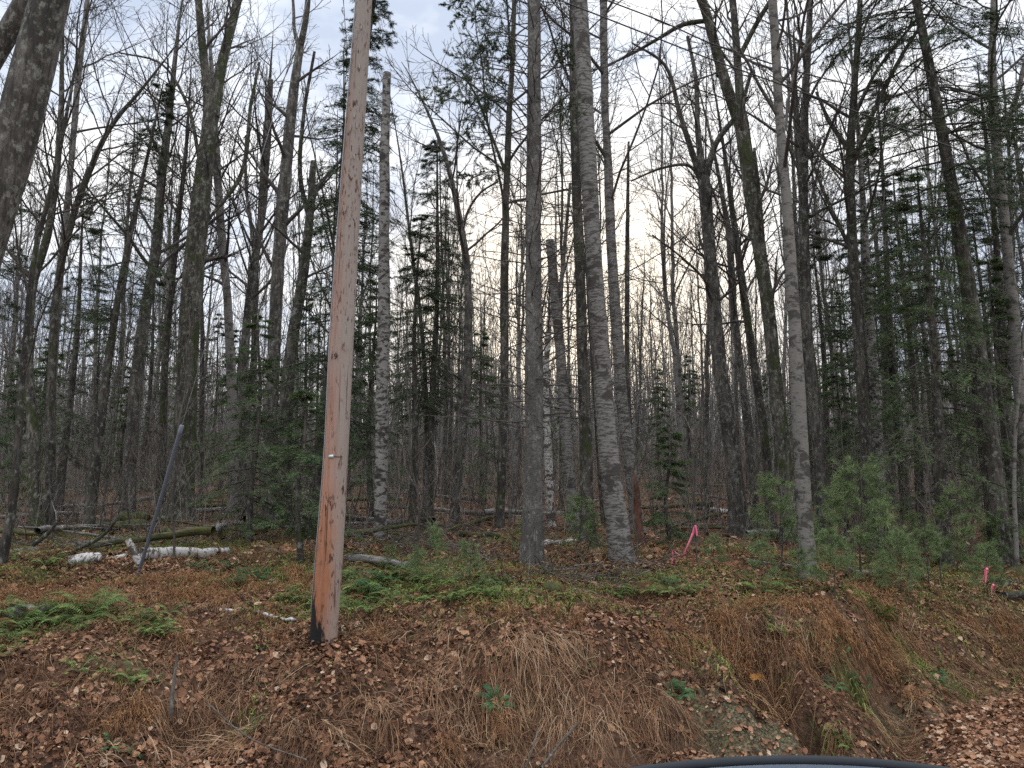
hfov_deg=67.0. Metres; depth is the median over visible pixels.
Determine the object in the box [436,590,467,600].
fern
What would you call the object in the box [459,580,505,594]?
fern
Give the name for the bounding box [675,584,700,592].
fern
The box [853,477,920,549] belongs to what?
pine seedling
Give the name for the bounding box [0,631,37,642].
fern
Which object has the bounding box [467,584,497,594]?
fern
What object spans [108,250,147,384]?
hardwood tree
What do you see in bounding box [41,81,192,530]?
fir tree
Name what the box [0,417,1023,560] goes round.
understory brush
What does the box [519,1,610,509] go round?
hardwood tree
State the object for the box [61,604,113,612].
fern
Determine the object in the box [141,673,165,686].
fern
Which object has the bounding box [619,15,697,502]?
hardwood tree
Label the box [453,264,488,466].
hardwood tree
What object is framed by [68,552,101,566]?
birch log
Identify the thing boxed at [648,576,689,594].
fern
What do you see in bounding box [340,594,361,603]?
fern
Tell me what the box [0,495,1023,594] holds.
brush pile
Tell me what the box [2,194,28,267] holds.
hardwood tree
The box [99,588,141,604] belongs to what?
fern
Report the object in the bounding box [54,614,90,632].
fern
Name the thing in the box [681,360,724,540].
bare sapling
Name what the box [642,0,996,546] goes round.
hardwood tree
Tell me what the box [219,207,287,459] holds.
hardwood tree
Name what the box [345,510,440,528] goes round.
fallen branch
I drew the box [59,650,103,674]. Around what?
fern
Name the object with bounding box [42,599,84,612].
fern
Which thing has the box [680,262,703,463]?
hardwood tree
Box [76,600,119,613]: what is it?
fern
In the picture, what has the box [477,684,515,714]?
fern
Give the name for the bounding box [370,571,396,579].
fern
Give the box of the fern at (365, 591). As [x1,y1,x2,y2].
[350,585,386,596]
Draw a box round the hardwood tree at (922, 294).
[900,220,947,371]
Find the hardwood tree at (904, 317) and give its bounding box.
[878,197,925,436]
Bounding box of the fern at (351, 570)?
[341,566,365,578]
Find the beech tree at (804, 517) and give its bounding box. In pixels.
[665,0,902,580]
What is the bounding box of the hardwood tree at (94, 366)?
[64,68,159,493]
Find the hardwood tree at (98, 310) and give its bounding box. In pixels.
[67,235,126,391]
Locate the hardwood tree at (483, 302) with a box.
[462,219,514,503]
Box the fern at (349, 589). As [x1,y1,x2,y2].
[341,578,370,593]
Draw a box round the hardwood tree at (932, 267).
[889,174,954,360]
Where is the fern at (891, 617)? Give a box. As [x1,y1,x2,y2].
[872,597,896,624]
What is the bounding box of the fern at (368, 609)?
[342,598,395,613]
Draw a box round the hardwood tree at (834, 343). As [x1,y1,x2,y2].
[808,127,850,492]
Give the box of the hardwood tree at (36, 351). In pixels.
[22,176,87,435]
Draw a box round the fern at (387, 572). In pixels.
[369,567,407,575]
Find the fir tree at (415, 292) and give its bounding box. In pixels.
[388,214,448,528]
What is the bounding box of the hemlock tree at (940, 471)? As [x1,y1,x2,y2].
[832,166,1023,567]
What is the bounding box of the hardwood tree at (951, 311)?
[913,194,969,470]
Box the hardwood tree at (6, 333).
[0,263,24,451]
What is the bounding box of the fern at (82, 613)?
[49,590,133,622]
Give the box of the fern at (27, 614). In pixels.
[2,604,54,626]
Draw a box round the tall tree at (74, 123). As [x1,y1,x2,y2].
[0,0,228,516]
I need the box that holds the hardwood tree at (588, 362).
[566,299,610,449]
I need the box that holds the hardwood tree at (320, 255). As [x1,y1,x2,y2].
[295,212,331,437]
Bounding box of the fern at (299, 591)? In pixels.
[270,587,311,599]
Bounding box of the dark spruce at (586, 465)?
[479,0,692,547]
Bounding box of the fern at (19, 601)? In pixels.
[1,598,56,615]
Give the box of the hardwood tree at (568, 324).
[543,208,576,396]
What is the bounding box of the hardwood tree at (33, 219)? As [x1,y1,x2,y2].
[0,204,40,354]
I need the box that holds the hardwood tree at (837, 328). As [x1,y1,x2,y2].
[814,251,852,406]
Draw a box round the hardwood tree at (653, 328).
[621,247,682,475]
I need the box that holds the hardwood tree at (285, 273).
[262,263,291,357]
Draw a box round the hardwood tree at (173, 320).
[144,245,199,389]
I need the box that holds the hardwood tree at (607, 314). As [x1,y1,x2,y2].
[588,281,630,373]
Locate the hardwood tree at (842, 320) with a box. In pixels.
[829,247,851,416]
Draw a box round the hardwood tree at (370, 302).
[334,151,410,488]
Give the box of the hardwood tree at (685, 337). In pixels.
[666,287,703,396]
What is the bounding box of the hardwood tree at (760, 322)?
[744,263,779,397]
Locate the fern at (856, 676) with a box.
[846,669,858,689]
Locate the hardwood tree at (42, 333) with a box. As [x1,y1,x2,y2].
[34,276,52,386]
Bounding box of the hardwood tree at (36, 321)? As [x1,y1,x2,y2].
[3,253,72,476]
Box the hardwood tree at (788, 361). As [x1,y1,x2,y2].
[771,277,815,418]
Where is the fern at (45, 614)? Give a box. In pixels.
[19,605,63,623]
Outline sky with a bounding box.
[0,0,1023,423]
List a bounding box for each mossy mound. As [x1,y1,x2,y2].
[119,519,149,530]
[542,582,564,593]
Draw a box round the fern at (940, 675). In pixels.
[929,668,948,683]
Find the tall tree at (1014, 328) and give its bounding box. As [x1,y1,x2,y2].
[836,0,1023,519]
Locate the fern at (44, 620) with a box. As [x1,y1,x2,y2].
[32,608,79,627]
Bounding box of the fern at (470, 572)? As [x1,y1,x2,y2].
[455,564,493,579]
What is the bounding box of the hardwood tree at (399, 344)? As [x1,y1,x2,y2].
[389,271,418,431]
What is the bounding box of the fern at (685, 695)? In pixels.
[665,678,697,701]
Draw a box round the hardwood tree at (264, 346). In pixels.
[245,223,289,506]
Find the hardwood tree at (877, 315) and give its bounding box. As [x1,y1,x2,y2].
[855,157,902,489]
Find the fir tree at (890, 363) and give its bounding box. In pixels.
[813,78,962,521]
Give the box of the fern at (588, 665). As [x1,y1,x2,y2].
[583,655,596,671]
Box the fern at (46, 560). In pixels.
[28,553,65,564]
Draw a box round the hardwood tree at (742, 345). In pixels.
[721,300,749,388]
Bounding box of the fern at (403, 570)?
[376,566,416,577]
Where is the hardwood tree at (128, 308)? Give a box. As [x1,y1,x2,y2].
[92,217,145,408]
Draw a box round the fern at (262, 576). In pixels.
[251,567,276,579]
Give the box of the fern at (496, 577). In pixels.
[477,569,511,585]
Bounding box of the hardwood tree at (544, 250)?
[511,141,574,502]
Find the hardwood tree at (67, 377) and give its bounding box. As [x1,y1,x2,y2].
[41,283,91,487]
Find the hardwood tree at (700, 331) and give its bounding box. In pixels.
[658,173,724,489]
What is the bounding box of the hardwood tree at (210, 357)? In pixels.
[204,322,220,413]
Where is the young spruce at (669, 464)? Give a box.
[642,426,702,545]
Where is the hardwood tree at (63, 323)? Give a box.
[42,275,90,375]
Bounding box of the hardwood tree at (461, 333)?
[452,288,487,387]
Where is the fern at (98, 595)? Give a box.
[49,586,122,608]
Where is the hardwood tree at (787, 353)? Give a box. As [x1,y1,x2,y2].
[777,262,813,430]
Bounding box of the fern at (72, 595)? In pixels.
[40,589,109,603]
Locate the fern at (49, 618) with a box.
[26,613,70,624]
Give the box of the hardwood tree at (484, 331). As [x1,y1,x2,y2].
[472,273,498,464]
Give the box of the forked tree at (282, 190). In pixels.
[219,0,341,519]
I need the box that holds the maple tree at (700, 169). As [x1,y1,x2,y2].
[630,31,759,538]
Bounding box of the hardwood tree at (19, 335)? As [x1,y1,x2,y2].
[0,155,46,383]
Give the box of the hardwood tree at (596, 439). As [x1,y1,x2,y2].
[521,0,736,524]
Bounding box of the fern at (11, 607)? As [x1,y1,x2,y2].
[0,595,33,617]
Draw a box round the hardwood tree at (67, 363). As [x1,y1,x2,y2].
[39,245,93,448]
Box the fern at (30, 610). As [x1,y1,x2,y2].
[0,604,56,617]
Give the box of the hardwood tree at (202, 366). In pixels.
[149,0,273,499]
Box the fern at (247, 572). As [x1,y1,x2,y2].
[234,567,259,576]
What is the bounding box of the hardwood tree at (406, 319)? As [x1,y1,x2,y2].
[389,245,425,449]
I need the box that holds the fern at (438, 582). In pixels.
[420,579,455,585]
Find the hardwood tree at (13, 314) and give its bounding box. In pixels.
[0,230,40,431]
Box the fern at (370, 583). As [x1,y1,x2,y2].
[341,575,379,592]
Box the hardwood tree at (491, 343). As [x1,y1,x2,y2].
[475,238,518,468]
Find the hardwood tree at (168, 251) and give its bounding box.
[121,104,226,486]
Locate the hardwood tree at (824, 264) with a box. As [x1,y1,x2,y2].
[809,155,851,350]
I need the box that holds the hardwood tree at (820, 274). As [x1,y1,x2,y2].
[789,95,847,481]
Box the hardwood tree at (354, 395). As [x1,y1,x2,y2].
[329,212,396,476]
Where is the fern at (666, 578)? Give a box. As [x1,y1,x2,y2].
[656,573,683,582]
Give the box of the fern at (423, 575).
[405,569,444,579]
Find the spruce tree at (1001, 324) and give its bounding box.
[915,64,1023,536]
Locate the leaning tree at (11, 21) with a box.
[0,0,27,69]
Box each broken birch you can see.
[372,71,390,537]
[514,173,572,528]
[546,183,578,533]
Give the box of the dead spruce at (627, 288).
[593,141,665,478]
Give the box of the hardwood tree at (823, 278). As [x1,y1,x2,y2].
[809,172,847,376]
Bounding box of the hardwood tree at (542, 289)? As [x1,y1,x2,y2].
[493,190,564,372]
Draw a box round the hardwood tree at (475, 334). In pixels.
[454,282,498,460]
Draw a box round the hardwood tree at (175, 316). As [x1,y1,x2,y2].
[157,250,182,364]
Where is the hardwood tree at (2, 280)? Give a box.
[0,225,56,427]
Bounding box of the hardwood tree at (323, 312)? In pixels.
[304,249,330,383]
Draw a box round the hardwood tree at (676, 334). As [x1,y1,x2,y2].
[606,49,775,496]
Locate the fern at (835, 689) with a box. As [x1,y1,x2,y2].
[820,675,848,692]
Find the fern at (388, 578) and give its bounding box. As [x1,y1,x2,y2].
[370,571,408,585]
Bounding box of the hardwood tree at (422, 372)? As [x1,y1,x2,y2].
[410,277,430,464]
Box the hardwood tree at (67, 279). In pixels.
[34,243,82,411]
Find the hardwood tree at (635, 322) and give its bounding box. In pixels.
[609,266,653,373]
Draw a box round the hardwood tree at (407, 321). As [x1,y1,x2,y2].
[391,257,420,453]
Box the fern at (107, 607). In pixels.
[49,598,125,615]
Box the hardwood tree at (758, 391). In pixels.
[643,0,801,539]
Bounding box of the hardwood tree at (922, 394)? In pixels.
[877,140,957,498]
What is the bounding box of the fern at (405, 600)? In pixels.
[394,593,431,604]
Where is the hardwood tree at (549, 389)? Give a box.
[541,263,569,480]
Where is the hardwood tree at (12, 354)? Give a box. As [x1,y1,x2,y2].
[0,179,62,503]
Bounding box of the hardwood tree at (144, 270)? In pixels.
[113,141,176,431]
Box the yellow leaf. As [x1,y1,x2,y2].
[750,674,764,679]
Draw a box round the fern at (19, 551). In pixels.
[9,546,30,560]
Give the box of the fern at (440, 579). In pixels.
[423,574,454,582]
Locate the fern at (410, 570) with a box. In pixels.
[395,565,431,576]
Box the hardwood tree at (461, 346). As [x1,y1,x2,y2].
[451,280,478,392]
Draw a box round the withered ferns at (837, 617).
[0,540,1023,767]
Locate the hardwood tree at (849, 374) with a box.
[813,183,856,446]
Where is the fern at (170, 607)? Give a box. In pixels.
[152,599,192,615]
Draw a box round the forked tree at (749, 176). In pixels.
[592,0,814,543]
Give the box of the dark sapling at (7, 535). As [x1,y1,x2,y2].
[0,0,128,563]
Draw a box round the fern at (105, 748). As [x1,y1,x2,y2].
[98,732,120,752]
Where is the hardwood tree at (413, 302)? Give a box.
[398,226,431,436]
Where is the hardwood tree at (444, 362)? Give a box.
[396,137,469,502]
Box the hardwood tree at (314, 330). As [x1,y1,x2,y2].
[299,279,327,429]
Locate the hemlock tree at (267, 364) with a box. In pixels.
[186,313,311,541]
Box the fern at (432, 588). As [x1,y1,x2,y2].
[416,579,452,593]
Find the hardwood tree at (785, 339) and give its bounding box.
[749,84,829,415]
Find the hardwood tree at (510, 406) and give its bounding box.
[476,229,524,485]
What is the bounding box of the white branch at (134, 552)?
[125,538,143,565]
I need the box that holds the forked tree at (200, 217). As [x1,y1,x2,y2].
[112,0,285,524]
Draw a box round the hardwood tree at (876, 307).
[867,204,906,385]
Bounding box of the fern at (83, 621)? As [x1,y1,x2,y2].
[56,611,115,630]
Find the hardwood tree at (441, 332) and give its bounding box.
[411,159,478,487]
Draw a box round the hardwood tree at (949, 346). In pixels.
[888,10,973,495]
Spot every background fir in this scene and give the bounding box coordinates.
[0,181,77,461]
[0,324,78,501]
[0,345,58,513]
[4,194,124,514]
[71,298,119,457]
[82,366,155,506]
[105,256,177,492]
[144,363,220,479]
[196,314,236,486]
[197,328,262,499]
[230,355,307,509]
[258,293,323,511]
[347,278,422,521]
[347,323,372,495]
[387,393,422,482]
[450,332,511,506]
[542,387,578,473]
[635,369,679,492]
[666,354,719,482]
[759,360,793,484]
[769,223,860,515]
[812,352,895,536]
[817,293,859,479]
[819,140,940,503]
[860,169,976,528]
[895,239,968,489]
[924,206,1023,464]
[924,348,1007,531]
[940,298,1001,493]
[945,256,1023,558]
[975,112,1023,356]
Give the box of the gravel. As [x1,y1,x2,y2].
[652,673,961,756]
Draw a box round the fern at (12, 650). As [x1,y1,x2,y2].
[0,643,26,656]
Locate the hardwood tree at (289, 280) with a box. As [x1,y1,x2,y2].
[281,181,315,432]
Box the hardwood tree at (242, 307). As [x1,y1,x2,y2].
[215,188,273,346]
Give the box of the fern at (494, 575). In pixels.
[471,572,510,584]
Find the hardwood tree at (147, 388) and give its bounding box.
[134,310,159,462]
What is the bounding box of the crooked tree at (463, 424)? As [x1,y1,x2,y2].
[385,38,526,525]
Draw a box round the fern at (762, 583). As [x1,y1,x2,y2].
[739,575,779,595]
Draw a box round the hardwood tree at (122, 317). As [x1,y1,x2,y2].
[84,91,212,486]
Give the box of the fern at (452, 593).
[439,584,478,596]
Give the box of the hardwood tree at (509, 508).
[462,147,525,523]
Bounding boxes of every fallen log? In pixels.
[52,518,122,537]
[115,511,149,520]
[158,521,175,532]
[206,526,267,535]
[345,553,412,568]
[458,527,500,537]
[845,567,882,573]
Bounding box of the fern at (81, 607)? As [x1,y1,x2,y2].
[58,597,104,616]
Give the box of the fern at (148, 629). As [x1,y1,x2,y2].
[137,619,180,637]
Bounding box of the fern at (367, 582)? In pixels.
[349,579,390,592]
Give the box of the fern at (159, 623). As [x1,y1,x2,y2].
[132,615,182,634]
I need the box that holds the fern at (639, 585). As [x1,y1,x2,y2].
[619,574,659,593]
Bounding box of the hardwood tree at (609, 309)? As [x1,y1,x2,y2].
[606,254,634,381]
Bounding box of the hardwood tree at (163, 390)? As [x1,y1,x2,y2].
[88,1,272,514]
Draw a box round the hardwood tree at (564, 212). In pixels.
[541,113,617,493]
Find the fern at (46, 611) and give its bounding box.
[22,605,58,618]
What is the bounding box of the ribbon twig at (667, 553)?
[664,544,673,565]
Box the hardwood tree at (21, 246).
[0,189,47,323]
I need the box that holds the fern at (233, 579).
[208,574,255,583]
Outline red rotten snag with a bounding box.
[631,470,645,548]
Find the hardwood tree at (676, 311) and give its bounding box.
[644,228,703,470]
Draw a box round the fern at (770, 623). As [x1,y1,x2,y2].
[747,607,795,638]
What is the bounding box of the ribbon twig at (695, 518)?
[678,469,716,562]
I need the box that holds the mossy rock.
[1002,565,1023,577]
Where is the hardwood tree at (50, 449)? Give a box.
[1,0,240,524]
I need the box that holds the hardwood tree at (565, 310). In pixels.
[515,235,574,375]
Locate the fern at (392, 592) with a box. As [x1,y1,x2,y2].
[371,584,408,600]
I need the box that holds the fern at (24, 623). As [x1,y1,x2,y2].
[0,610,44,626]
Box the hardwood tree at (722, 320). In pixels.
[693,248,741,375]
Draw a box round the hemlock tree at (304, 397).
[243,389,365,564]
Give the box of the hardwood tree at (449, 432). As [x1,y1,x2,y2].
[428,204,486,494]
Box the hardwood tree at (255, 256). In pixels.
[175,0,335,514]
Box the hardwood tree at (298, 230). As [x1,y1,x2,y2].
[264,142,332,467]
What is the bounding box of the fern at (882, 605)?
[864,597,898,624]
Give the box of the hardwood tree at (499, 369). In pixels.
[484,279,525,471]
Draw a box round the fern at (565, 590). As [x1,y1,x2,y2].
[548,585,579,598]
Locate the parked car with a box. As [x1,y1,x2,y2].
[629,755,951,767]
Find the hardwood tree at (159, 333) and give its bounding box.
[132,228,181,472]
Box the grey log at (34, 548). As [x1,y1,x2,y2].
[10,536,123,550]
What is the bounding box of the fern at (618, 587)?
[603,585,633,597]
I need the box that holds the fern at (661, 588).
[632,572,687,594]
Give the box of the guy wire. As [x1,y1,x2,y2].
[136,0,307,576]
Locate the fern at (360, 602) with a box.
[341,593,382,609]
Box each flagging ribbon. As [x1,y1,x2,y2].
[671,525,697,563]
[982,568,988,582]
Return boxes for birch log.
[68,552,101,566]
[102,554,127,557]
[138,546,229,559]
[254,608,296,621]
[544,537,576,545]
[691,507,727,513]
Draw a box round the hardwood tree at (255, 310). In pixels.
[188,65,308,425]
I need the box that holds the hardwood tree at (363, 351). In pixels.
[357,286,376,451]
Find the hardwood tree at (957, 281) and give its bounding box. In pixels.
[936,196,992,353]
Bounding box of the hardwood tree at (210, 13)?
[153,0,253,493]
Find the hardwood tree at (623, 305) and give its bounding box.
[604,231,647,369]
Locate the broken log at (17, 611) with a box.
[5,604,51,619]
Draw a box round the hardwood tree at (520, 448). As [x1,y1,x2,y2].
[488,109,568,505]
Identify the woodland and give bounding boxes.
[0,247,1023,494]
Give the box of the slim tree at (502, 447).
[377,0,683,528]
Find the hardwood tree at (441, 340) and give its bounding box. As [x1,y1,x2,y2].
[419,265,456,411]
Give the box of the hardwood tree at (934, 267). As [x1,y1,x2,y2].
[910,82,956,341]
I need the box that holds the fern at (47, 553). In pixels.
[26,547,66,561]
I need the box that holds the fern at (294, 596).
[269,591,311,599]
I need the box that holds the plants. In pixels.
[0,528,1023,765]
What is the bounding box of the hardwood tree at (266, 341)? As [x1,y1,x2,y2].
[239,289,268,438]
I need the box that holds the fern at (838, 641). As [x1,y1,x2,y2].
[831,634,845,647]
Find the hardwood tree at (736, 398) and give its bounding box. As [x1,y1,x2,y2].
[698,140,769,444]
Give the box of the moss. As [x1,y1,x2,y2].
[0,527,1023,761]
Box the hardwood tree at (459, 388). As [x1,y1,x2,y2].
[429,163,492,489]
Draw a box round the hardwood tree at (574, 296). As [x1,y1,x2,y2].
[564,236,623,377]
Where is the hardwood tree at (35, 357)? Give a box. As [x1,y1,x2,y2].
[17,285,46,462]
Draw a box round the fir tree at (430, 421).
[375,140,496,524]
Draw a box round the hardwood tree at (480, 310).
[472,258,496,372]
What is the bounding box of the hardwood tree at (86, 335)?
[78,250,103,459]
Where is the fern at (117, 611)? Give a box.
[90,604,141,618]
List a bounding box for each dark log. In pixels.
[995,579,1023,587]
[1000,591,1023,598]
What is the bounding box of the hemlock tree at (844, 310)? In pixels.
[809,209,931,528]
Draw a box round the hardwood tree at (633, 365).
[621,303,644,459]
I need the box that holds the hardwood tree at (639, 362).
[629,245,672,465]
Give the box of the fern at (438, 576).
[416,567,464,581]
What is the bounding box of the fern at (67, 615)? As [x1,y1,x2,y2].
[47,609,89,623]
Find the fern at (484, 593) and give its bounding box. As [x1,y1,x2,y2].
[468,590,499,598]
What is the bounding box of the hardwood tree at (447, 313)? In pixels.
[417,187,477,483]
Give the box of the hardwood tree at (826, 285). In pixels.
[809,151,843,413]
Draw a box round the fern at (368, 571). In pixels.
[357,570,398,580]
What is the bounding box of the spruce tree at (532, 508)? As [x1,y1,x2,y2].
[414,0,648,565]
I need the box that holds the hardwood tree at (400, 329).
[370,220,443,488]
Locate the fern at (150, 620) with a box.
[119,612,175,626]
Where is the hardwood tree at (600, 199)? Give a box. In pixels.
[563,87,636,324]
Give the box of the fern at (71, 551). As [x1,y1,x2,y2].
[43,545,88,554]
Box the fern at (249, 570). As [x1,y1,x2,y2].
[236,567,261,575]
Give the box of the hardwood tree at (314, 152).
[288,0,405,333]
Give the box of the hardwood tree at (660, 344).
[644,280,678,441]
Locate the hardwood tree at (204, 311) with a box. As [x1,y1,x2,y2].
[160,229,220,380]
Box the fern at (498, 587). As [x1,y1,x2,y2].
[471,583,529,600]
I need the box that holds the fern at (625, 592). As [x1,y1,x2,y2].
[603,586,636,596]
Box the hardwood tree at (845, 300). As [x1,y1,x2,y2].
[823,218,898,373]
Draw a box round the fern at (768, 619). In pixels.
[749,603,786,637]
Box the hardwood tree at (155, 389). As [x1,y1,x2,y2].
[120,168,187,480]
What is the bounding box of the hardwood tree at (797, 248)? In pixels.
[747,22,843,506]
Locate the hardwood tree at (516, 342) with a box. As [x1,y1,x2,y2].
[509,255,553,399]
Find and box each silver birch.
[498,0,812,533]
[572,0,637,564]
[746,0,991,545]
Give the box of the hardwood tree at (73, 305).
[58,263,89,446]
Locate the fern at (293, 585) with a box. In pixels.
[283,579,312,589]
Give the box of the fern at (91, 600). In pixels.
[59,599,102,615]
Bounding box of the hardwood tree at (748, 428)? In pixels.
[629,25,838,528]
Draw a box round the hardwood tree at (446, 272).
[407,174,487,399]
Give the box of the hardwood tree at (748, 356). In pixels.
[737,291,765,426]
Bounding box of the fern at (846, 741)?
[831,730,860,750]
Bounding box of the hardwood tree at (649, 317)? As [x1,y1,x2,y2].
[621,238,670,458]
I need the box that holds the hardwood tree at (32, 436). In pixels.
[0,0,168,530]
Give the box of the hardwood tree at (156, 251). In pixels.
[36,0,294,511]
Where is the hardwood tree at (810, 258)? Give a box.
[772,186,838,354]
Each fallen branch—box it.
[0,495,54,540]
[0,498,80,525]
[18,519,133,538]
[31,517,60,546]
[34,502,116,534]
[58,485,84,511]
[60,502,215,548]
[66,477,167,508]
[75,506,127,550]
[116,497,169,532]
[143,479,225,498]
[167,513,237,527]
[175,493,244,541]
[196,487,301,511]
[196,493,242,512]
[199,492,226,502]
[205,701,306,760]
[243,499,294,524]
[253,496,363,528]
[292,478,401,510]
[293,504,438,529]
[344,501,423,537]
[345,507,365,530]
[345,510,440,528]
[345,527,403,539]
[387,490,521,518]
[389,481,478,502]
[414,500,438,522]
[438,500,493,535]
[483,493,599,515]
[524,727,538,767]
[533,554,550,575]
[540,722,578,767]
[624,486,712,509]
[650,519,724,530]
[662,515,727,525]
[669,499,719,526]
[683,485,764,506]
[745,527,893,543]
[753,511,820,533]
[912,477,1007,506]
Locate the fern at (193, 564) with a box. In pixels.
[181,554,206,565]
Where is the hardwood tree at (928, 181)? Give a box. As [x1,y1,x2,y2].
[882,31,981,489]
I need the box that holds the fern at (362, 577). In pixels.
[342,572,380,581]
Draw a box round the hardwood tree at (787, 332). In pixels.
[777,259,820,395]
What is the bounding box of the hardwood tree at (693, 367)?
[672,277,727,469]
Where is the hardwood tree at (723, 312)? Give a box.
[702,262,730,373]
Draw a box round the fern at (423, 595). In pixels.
[408,589,440,600]
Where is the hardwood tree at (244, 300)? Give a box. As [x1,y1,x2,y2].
[232,226,271,368]
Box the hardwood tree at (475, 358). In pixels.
[444,262,496,482]
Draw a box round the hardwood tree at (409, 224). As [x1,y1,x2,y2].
[311,60,500,516]
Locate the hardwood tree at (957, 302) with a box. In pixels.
[917,132,989,510]
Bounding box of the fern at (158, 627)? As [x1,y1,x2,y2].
[118,618,183,632]
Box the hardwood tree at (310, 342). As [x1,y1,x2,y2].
[295,250,322,468]
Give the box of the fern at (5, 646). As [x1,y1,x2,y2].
[0,642,19,650]
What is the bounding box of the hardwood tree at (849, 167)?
[725,0,982,555]
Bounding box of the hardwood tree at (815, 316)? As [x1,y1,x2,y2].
[811,248,827,366]
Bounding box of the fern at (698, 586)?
[684,581,709,590]
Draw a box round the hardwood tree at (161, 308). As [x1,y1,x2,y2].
[137,251,179,441]
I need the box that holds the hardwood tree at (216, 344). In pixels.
[204,291,225,440]
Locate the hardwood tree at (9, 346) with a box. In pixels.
[0,291,24,424]
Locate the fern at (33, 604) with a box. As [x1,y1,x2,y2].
[12,596,55,609]
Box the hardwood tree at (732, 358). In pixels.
[666,130,758,412]
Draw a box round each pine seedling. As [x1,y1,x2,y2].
[379,544,397,571]
[404,520,449,581]
[451,538,490,586]
[560,491,606,556]
[698,532,728,565]
[741,470,822,570]
[742,538,781,584]
[781,547,808,585]
[795,480,862,553]
[804,523,863,595]
[815,451,910,577]
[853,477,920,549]
[867,524,924,591]
[902,509,947,560]
[902,521,953,583]
[923,476,998,570]
[962,541,1009,595]
[976,504,1023,558]
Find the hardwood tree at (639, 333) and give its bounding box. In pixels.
[613,283,656,427]
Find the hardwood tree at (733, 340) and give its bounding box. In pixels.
[709,280,758,391]
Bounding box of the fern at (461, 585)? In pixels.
[439,579,480,589]
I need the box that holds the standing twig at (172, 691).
[169,655,178,716]
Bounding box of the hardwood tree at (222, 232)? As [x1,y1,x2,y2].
[91,0,325,518]
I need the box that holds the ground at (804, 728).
[0,422,1023,767]
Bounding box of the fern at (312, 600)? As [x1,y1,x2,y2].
[300,594,352,606]
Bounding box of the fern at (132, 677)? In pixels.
[112,661,149,684]
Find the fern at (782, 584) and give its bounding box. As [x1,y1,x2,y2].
[740,573,795,588]
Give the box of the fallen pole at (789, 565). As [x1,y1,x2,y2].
[739,558,797,567]
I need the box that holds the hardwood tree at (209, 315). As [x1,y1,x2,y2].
[184,194,238,468]
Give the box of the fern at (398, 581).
[384,579,417,586]
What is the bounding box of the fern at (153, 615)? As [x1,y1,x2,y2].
[110,607,172,623]
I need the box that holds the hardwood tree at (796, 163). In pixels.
[739,0,859,526]
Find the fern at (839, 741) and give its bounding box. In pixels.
[825,732,851,751]
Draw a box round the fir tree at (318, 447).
[247,0,417,538]
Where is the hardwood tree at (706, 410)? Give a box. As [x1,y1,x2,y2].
[638,49,742,519]
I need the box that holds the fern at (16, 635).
[0,627,42,640]
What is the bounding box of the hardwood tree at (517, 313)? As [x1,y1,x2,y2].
[477,79,568,508]
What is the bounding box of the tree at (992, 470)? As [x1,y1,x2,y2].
[788,0,1023,566]
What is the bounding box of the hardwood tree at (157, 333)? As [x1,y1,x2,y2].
[149,236,178,460]
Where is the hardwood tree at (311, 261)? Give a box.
[278,107,377,329]
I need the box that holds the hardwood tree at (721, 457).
[687,236,733,482]
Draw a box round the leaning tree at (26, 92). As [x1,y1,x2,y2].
[0,0,70,268]
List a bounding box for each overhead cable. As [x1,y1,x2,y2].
[558,0,971,154]
[605,0,853,85]
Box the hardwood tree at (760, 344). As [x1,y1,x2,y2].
[727,221,780,488]
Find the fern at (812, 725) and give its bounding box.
[808,711,818,752]
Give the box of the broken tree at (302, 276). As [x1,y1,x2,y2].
[249,51,341,530]
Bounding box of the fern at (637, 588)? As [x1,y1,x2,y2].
[613,575,665,597]
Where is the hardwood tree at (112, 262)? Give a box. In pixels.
[79,244,141,384]
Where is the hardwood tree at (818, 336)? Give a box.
[811,265,829,405]
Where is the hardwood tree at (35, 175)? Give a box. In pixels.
[2,110,67,493]
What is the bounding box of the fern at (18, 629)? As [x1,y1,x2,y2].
[0,612,54,637]
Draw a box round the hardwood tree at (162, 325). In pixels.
[130,247,177,412]
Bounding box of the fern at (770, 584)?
[760,576,801,590]
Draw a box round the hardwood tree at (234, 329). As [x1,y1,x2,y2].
[205,284,241,470]
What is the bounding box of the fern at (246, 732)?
[240,716,260,736]
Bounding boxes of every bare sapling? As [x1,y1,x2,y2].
[0,373,27,495]
[0,384,15,473]
[26,390,63,535]
[32,360,90,524]
[56,441,75,518]
[62,400,98,546]
[69,396,105,505]
[72,311,145,532]
[77,328,138,521]
[86,379,120,493]
[104,395,150,549]
[109,356,150,531]
[119,381,173,546]
[119,427,162,567]
[128,242,234,557]
[138,393,157,503]
[174,369,219,516]
[195,386,221,500]
[200,383,229,513]
[282,440,301,538]
[353,375,389,513]
[359,251,454,562]
[388,382,408,516]
[390,412,410,497]
[398,348,436,515]
[410,432,433,540]
[416,429,437,514]
[416,429,443,549]
[418,347,466,524]
[418,428,423,477]
[450,372,498,509]
[451,396,485,503]
[459,358,519,484]
[465,443,487,518]
[477,391,498,487]
[506,398,524,525]
[507,405,525,503]
[572,308,636,472]
[592,455,598,522]
[617,288,675,554]
[632,355,669,480]
[661,300,738,545]
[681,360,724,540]
[681,369,713,485]
[698,399,727,532]
[734,367,761,492]
[739,382,770,474]
[740,370,768,484]
[762,434,790,549]
[812,388,874,567]
[843,393,889,564]
[844,349,897,549]
[879,370,908,522]
[889,373,931,546]
[897,422,936,570]
[898,371,944,511]
[902,389,967,582]
[908,333,997,571]
[917,378,980,509]
[940,356,981,538]
[942,357,982,526]
[946,357,980,479]
[963,402,981,539]
[996,398,1013,506]
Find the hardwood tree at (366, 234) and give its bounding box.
[354,164,379,475]
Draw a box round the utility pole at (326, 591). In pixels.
[309,0,371,649]

